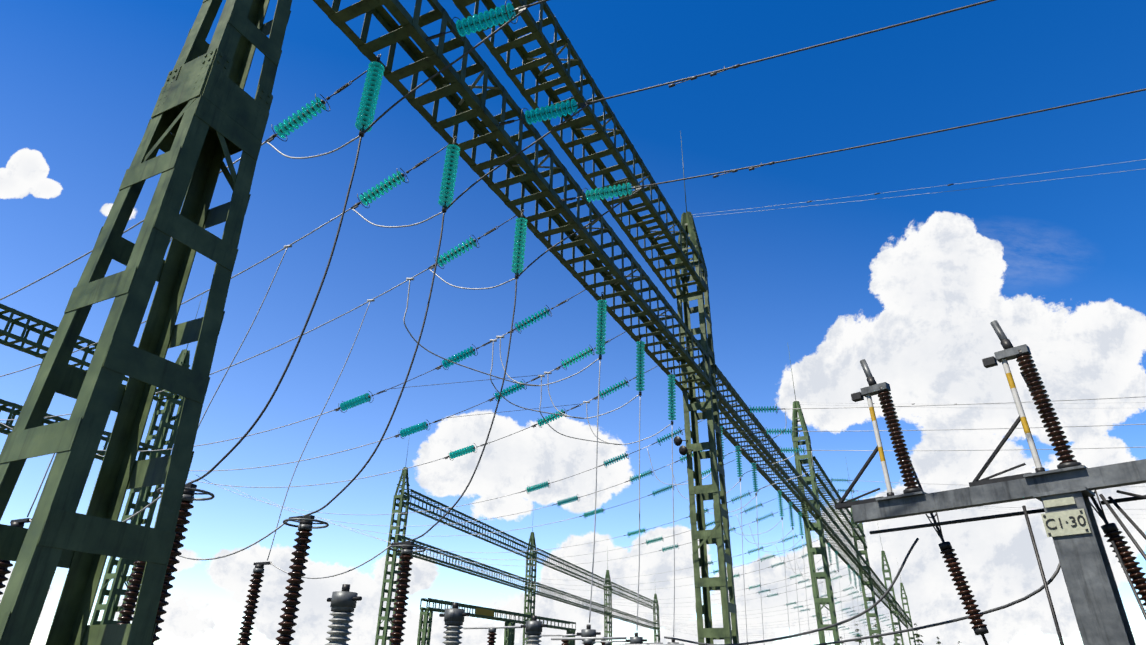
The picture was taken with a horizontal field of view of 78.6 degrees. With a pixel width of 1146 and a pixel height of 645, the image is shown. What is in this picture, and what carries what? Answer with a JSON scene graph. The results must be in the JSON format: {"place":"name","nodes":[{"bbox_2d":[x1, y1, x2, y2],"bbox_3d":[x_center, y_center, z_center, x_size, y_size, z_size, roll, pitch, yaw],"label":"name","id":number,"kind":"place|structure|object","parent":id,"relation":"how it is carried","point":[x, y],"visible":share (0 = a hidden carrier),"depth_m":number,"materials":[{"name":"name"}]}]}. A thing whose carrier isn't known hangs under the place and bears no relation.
{"place":"outdoors","nodes":[
{"label":"outdoors","id":0,"kind":"place"},
{"bbox_2d":[0,135,1145,644],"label":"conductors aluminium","id":1,"kind":"object","parent":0,"point":[286,247],"visible":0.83,"depth_m":23.29,"materials":[{"name":"grey metal"}]},
{"bbox_2d":[265,81,351,142],"bbox_3d":[-4.664,-3.705,12.324,1.978,0.367,0.367,-29,-35,13],"label":"insulator string","id":2,"kind":"object","parent":1,"relation":"attached to","point":[288,126],"visible":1,"depth_m":12.31,"materials":[{"name":"teal glass"}]},
{"bbox_2d":[334,389,386,412],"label":"insulator string","id":3,"kind":"object","parent":1,"relation":"attached to","point":[355,401],"visible":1,"depth_m":20.77,"materials":[{"name":"teal glass"}]},
{"bbox_2d":[351,157,428,208],"bbox_3d":[-3.692,-2.795,14.075,1.978,0.367,0.367,-29,-35,13],"label":"insulator string","id":4,"kind":"object","parent":1,"relation":"attached to","point":[366,199],"visible":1,"depth_m":14.06,"materials":[{"name":"teal glass"}]},
{"bbox_2d":[394,418,442,438],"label":"insulator string","id":5,"kind":"object","parent":1,"relation":"attached to","point":[416,428],"visible":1,"depth_m":23.00,"materials":[{"name":"teal glass"}]},
{"bbox_2d":[428,226,497,269],"bbox_3d":[-2.543,-1.719,16.145,1.978,0.367,0.367,-29,-35,13],"label":"insulator string","id":6,"kind":"object","parent":1,"relation":"attached to","point":[449,255],"visible":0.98,"depth_m":16.12,"materials":[{"name":"teal glass"}]},
{"bbox_2d":[435,341,491,369],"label":"insulator string","id":7,"kind":"object","parent":1,"relation":"attached to","point":[458,356],"visible":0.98,"depth_m":19.69,"materials":[{"name":"teal glass"}]},
{"bbox_2d":[444,442,489,460],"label":"insulator string","id":8,"kind":"object","parent":1,"relation":"attached to","point":[461,452],"visible":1,"depth_m":25.24,"materials":[{"name":"teal glass"}]},
{"bbox_2d":[488,376,540,401],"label":"insulator string","id":9,"kind":"object","parent":1,"relation":"attached to","point":[510,390],"visible":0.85,"depth_m":21.92,"materials":[{"name":"teal glass"}]},
{"bbox_2d":[511,210,526,278],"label":"insulator string","id":10,"kind":"object","parent":1,"relation":"attached to","point":[519,248],"visible":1,"depth_m":15.07,"materials":[{"name":"teal glass"}]},
{"bbox_2d":[507,299,568,333],"bbox_3d":[-0.955,-0.170,19.094,1.978,0.367,0.367,-28,-35,14],"label":"insulator string","id":11,"kind":"object","parent":1,"relation":"attached to","point":[529,320],"visible":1,"depth_m":19.07,"materials":[{"name":"teal glass"}]},
{"bbox_2d":[521,480,559,493],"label":"insulator string","id":12,"kind":"object","parent":1,"relation":"on","point":[537,487],"visible":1,"depth_m":29.77,"materials":[{"name":"teal glass"}]},
{"bbox_2d":[531,404,580,427],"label":"insulator string","id":13,"kind":"object","parent":1,"relation":"attached to","point":[551,417],"visible":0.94,"depth_m":24.16,"materials":[{"name":"teal glass"}]},
{"bbox_2d":[552,494,589,506],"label":"insulator string","id":14,"kind":"object","parent":1,"relation":"on","point":[565,501],"visible":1,"depth_m":32.06,"materials":[{"name":"teal glass"}]},
{"bbox_2d":[555,339,609,369],"bbox_3d":[0.283,0.989,21.322,1.978,0.367,0.367,-28,-35,14],"label":"insulator string","id":15,"kind":"object","parent":1,"relation":"attached to","point":[575,358],"visible":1,"depth_m":21.31,"materials":[{"name":"teal glass"}]},
{"bbox_2d":[579,506,612,518],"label":"insulator string","id":16,"kind":"object","parent":1,"relation":"on","point":[598,511],"visible":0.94,"depth_m":34.35,"materials":[{"name":"teal glass"}]},
{"bbox_2d":[593,374,643,399],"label":"insulator string","id":17,"kind":"object","parent":1,"relation":"attached to","point":[617,386],"visible":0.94,"depth_m":23.54,"materials":[{"name":"teal glass"}]},
{"bbox_2d":[598,449,640,466],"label":"insulator string","id":18,"kind":"object","parent":1,"relation":"attached to","point":[613,460],"visible":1,"depth_m":28.68,"materials":[{"name":"teal glass"}]},
{"bbox_2d":[623,527,655,537],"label":"insulator string","id":19,"kind":"object","parent":1,"relation":"on","point":[637,531],"visible":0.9,"depth_m":38.93,"materials":[{"name":"teal glass"}]},
{"bbox_2d":[636,334,644,395],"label":"insulator string","id":20,"kind":"object","parent":1,"relation":"attached to","point":[640,359],"visible":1,"depth_m":20.54,"materials":[{"name":"teal glass"}]},
{"bbox_2d":[625,466,664,483],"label":"insulator string","id":21,"kind":"object","parent":1,"relation":"attached to","point":[634,478],"visible":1,"depth_m":30.98,"materials":[{"name":"teal glass"}]},
{"bbox_2d":[642,536,670,545],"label":"insulator string","id":22,"kind":"object","parent":1,"relation":"on","point":[653,540],"visible":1,"depth_m":41.21,"materials":[{"name":"teal glass"}]},
{"bbox_2d":[647,482,682,495],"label":"insulator string","id":23,"kind":"object","parent":1,"relation":"attached to","point":[661,490],"visible":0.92,"depth_m":33.27,"materials":[{"name":"teal glass"}]},
{"bbox_2d":[186,0,1145,627],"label":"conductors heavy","id":24,"kind":"object","parent":1,"relation":"attached to","point":[710,74],"visible":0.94,"depth_m":11.49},
{"bbox_2d":[426,0,528,40],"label":"insulator string","id":25,"kind":"object","parent":24,"relation":"on","point":[490,18],"visible":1,"depth_m":10.94,"materials":[{"name":"teal glass"}]},
{"bbox_2d":[497,96,590,127],"bbox_3d":[-0.564,-3.811,12.792,1.978,0.367,0.367,-5,-27,27],"label":"insulator string","id":26,"kind":"object","parent":24,"relation":"on","point":[549,112],"visible":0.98,"depth_m":12.69,"materials":[{"name":"teal glass"}]},
{"bbox_2d":[651,426,690,445],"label":"insulator string","id":27,"kind":"object","parent":1,"relation":"attached to","point":[663,438],"visible":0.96,"depth_m":28.07,"materials":[{"name":"teal glass"}]},
{"bbox_2d":[668,368,675,424],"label":"insulator string","id":28,"kind":"object","parent":1,"relation":"attached to","point":[671,406],"visible":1,"depth_m":22.76,"materials":[{"name":"teal glass"}]},
{"bbox_2d":[659,543,687,552],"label":"insulator string","id":29,"kind":"object","parent":1,"relation":"on","point":[666,548],"visible":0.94,"depth_m":43.50,"materials":[{"name":"teal glass"}]},
{"bbox_2d":[674,450,703,462],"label":"insulator string","id":30,"kind":"object","parent":1,"relation":"attached to","point":[682,458],"visible":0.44,"depth_m":30.41,"materials":[{"name":"teal glass"}]},
{"bbox_2d":[701,461,731,475],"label":"insulator string","id":31,"kind":"object","parent":1,"relation":"attached to","point":[709,471],"visible":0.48,"depth_m":32.65,"materials":[{"name":"teal glass"}]},
{"bbox_2d":[720,426,724,458],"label":"insulator string","id":32,"kind":"object","parent":1,"relation":"attached to","point":[722,440],"visible":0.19,"depth_m":27.34,"materials":[{"name":"teal glass"}]},
{"bbox_2d":[735,440,742,480],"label":"insulator string","id":33,"kind":"object","parent":1,"relation":"attached to","point":[738,454],"visible":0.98,"depth_m":29.64,"materials":[{"name":"teal glass"}]},
{"bbox_2d":[727,488,760,503],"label":"insulator string","id":34,"kind":"object","parent":1,"relation":"attached to","point":[740,497],"visible":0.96,"depth_m":37.20,"materials":[{"name":"teal glass"}]},
{"bbox_2d":[751,459,758,495],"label":"insulator string","id":35,"kind":"object","parent":1,"relation":"attached to","point":[754,477],"visible":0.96,"depth_m":31.90,"materials":[{"name":"teal glass"}]},
{"bbox_2d":[742,500,771,512],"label":"insulator string","id":36,"kind":"object","parent":1,"relation":"attached to","point":[759,505],"visible":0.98,"depth_m":39.46,"materials":[{"name":"teal glass"}]},
{"bbox_2d":[744,545,769,554],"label":"insulator string","id":37,"kind":"object","parent":1,"relation":"attached to","point":[752,551],"visible":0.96,"depth_m":48.42,"materials":[{"name":"teal glass"}]},
{"bbox_2d":[740,404,784,413],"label":"insulator string","id":38,"kind":"object","parent":1,"relation":"attached to","point":[753,409],"visible":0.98,"depth_m":26.35,"materials":[{"name":"teal glass"}]},
{"bbox_2d":[752,510,782,522],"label":"insulator string","id":39,"kind":"object","parent":1,"relation":"attached to","point":[765,516],"visible":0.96,"depth_m":41.75,"materials":[{"name":"teal glass"}]},
{"bbox_2d":[758,553,780,561],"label":"insulator string","id":40,"kind":"object","parent":1,"relation":"attached to","point":[763,558],"visible":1,"depth_m":51.39,"materials":[{"name":"teal glass"}]},
{"bbox_2d":[751,427,799,435],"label":"insulator string","id":41,"kind":"object","parent":1,"relation":"attached to","point":[778,431],"visible":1,"depth_m":28.63,"materials":[{"name":"teal glass"}]},
{"bbox_2d":[768,560,791,568],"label":"insulator string","id":42,"kind":"object","parent":1,"relation":"attached to","point":[777,564],"visible":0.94,"depth_m":54.40,"materials":[{"name":"teal glass"}]},
{"bbox_2d":[777,490,783,519],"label":"insulator string","id":43,"kind":"object","parent":1,"relation":"attached to","point":[780,501],"visible":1,"depth_m":36.45,"materials":[{"name":"teal glass"}]},
{"bbox_2d":[778,533,802,542],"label":"insulator string","id":44,"kind":"object","parent":1,"relation":"attached to","point":[789,538],"visible":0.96,"depth_m":47.75,"materials":[{"name":"teal glass"}]},
{"bbox_2d":[788,497,793,529],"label":"insulator string","id":45,"kind":"object","parent":1,"relation":"attached to","point":[790,510],"visible":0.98,"depth_m":38.81,"materials":[{"name":"teal glass"}]},
{"bbox_2d":[779,447,811,453],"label":"insulator string","id":46,"kind":"object","parent":1,"relation":"attached to","point":[791,450],"visible":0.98,"depth_m":30.89,"materials":[{"name":"teal glass"}]},
{"bbox_2d":[798,511,803,537],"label":"insulator string","id":47,"kind":"object","parent":1,"relation":"attached to","point":[800,521],"visible":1,"depth_m":40.97,"materials":[{"name":"teal glass"}]},
{"bbox_2d":[827,543,831,564],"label":"insulator string","id":48,"kind":"object","parent":1,"relation":"attached to","point":[829,551],"visible":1,"depth_m":49.97,"materials":[{"name":"teal glass"}]},
{"bbox_2d":[821,477,852,481],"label":"insulator string","id":49,"kind":"object","parent":1,"relation":"on","point":[837,480],"visible":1,"depth_m":46.17,"materials":[{"name":"teal glass"}]},
{"bbox_2d":[835,548,838,571],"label":"insulator string","id":50,"kind":"object","parent":1,"relation":"attached to","point":[837,563],"visible":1,"depth_m":52.99,"materials":[{"name":"teal glass"}]},
{"bbox_2d":[847,564,851,583],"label":"insulator string","id":51,"kind":"object","parent":1,"relation":"attached to","point":[848,566],"visible":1,"depth_m":58.89,"materials":[{"name":"teal glass"}]},
{"bbox_2d":[0,0,1145,644],"label":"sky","id":52,"kind":"structure","parent":0,"point":[913,287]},
{"label":"ground","id":53,"kind":"structure","parent":0,"visible":0},
{"bbox_2d":[0,483,683,644],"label":"switchyard apparatus","id":54,"kind":"object","parent":53,"relation":"on","point":[343,603],"visible":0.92,"depth_m":11.12,"materials":[{"name":"brown ceramic"}]},
{"bbox_2d":[0,0,738,644],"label":"gantry","id":55,"kind":"object","parent":53,"relation":"on","point":[208,114],"visible":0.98,"depth_m":7.62,"materials":[{"name":"green metal"}]},
{"bbox_2d":[355,54,384,136],"bbox_3d":[-3.276,-3.709,11.329,0.262,1.754,0.262,-10,-29,24],"label":"insulator string","id":56,"kind":"object","parent":55,"relation":"hanging from","point":[369,99],"visible":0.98,"depth_m":11.24,"materials":[{"name":"teal glass"}]},
{"bbox_2d":[438,136,459,212],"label":"insulator string","id":57,"kind":"object","parent":55,"relation":"hanging from","point":[449,177],"visible":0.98,"depth_m":13.01,"materials":[{"name":"teal glass"}]},
{"bbox_2d":[595,292,606,359],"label":"insulator string","id":58,"kind":"object","parent":55,"relation":"hanging from","point":[601,324],"visible":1,"depth_m":18.30,"materials":[{"name":"teal glass"}]},
{"bbox_2d":[560,180,643,204],"bbox_3d":[0.585,-2.735,14.861,1.978,0.367,0.367,-5,-27,27],"label":"insulator string","id":59,"kind":"object","parent":55,"relation":"attached to","point":[615,191],"visible":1,"depth_m":14.77,"materials":[{"name":"teal glass"}]},
{"bbox_2d":[673,436,690,454],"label":"floodlights","id":60,"kind":"object","parent":55,"relation":"attached to","point":[683,449],"visible":0.98,"depth_m":23.82,"materials":[{"name":"black metal"}]},
{"bbox_2d":[687,364,820,517],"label":"gantry beam","id":61,"kind":"structure","parent":55,"relation":"attached to","point":[746,433],"depth_m":32.30,"materials":[{"name":"green metal"}]},
{"bbox_2d":[90,294,659,644],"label":"lattice towers","id":62,"kind":"structure","parent":53,"relation":"on","point":[114,593],"depth_m":39.98,"materials":[{"name":"green metal"}]},
{"bbox_2d":[0,399,156,460],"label":"lattice beam","id":63,"kind":"structure","parent":62,"relation":"attached to","point":[13,412],"depth_m":33.56,"materials":[{"name":"green metal"}]},
{"bbox_2d":[0,303,173,400],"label":"lattice beam","id":64,"kind":"structure","parent":62,"relation":"attached to","point":[43,333],"depth_m":33.97,"materials":[{"name":"green metal"}]},
{"bbox_2d":[393,537,532,590],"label":"lattice beam","id":65,"kind":"structure","parent":62,"relation":"attached to","point":[458,568],"depth_m":72.23,"materials":[{"name":"green metal"}]},
{"bbox_2d":[397,489,534,557],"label":"lattice beam","id":66,"kind":"structure","parent":62,"relation":"attached to","point":[487,539],"depth_m":72.95,"materials":[{"name":"green metal"}]},
{"bbox_2d":[527,582,610,614],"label":"lattice beam","id":67,"kind":"structure","parent":62,"relation":"attached to","point":[555,591],"depth_m":100.62,"materials":[{"name":"metal"}]},
{"bbox_2d":[529,548,610,589],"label":"lattice beam","id":68,"kind":"structure","parent":62,"relation":"attached to","point":[543,552],"depth_m":102.16,"materials":[{"name":"green metal"}]},
{"bbox_2d":[607,582,658,608],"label":"lattice beam","id":69,"kind":"structure","parent":62,"relation":"attached to","point":[624,594],"depth_m":132.03,"materials":[{"name":"metal"}]},
{"bbox_2d":[608,608,658,629],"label":"lattice beam","id":70,"kind":"structure","parent":62,"relation":"attached to","point":[639,623],"depth_m":131.72,"materials":[{"name":"metal"}]},
{"bbox_2d":[417,598,575,644],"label":"bus portal","id":71,"kind":"object","parent":53,"relation":"on","point":[509,636],"visible":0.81,"depth_m":61.04,"materials":[{"name":"green metal"}]},
{"bbox_2d":[475,608,493,616],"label":"portal sign","id":72,"kind":"object","parent":71,"relation":"attached to","point":[480,611],"visible":0.93,"depth_m":60.88,"materials":[{"name":"metal"}]},
{"bbox_2d":[788,348,915,644],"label":"gantry","id":73,"kind":"object","parent":53,"relation":"on","point":[817,527],"visible":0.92,"depth_m":49.80,"materials":[{"name":"green metal"}]},
{"bbox_2d":[443,43,908,619],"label":"gantry cross braces","id":74,"kind":"object","parent":73,"relation":"attached to","point":[599,219],"visible":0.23,"depth_m":18.46,"materials":[{"name":"green metal"}]},
{"bbox_2d":[840,619,960,644],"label":"post insulators","id":75,"kind":"object","parent":53,"relation":"on","point":[878,642],"depth_m":173.10,"materials":[{"name":"brown ceramic"}]},
{"bbox_2d":[834,320,1145,644],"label":"disconnector","id":76,"kind":"object","parent":53,"relation":"on","point":[1063,492],"visible":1,"depth_m":8.17,"materials":[{"name":"grey metal"}]},
{"bbox_2d":[664,538,1060,644],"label":"power cables","id":77,"kind":"object","parent":76,"relation":"attached to","point":[1050,580],"visible":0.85,"depth_m":9.59,"materials":[{"name":"grey metal"}]},
{"bbox_2d":[1046,515,1084,528],"bbox_3d":[5.502,2.233,7.821,0.005,0.112,0.382,25,-35,-38],"label":"label text","id":78,"kind":"object","parent":76,"relation":"attached to","point":[1073,520],"visible":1,"depth_m":7.78}
]}

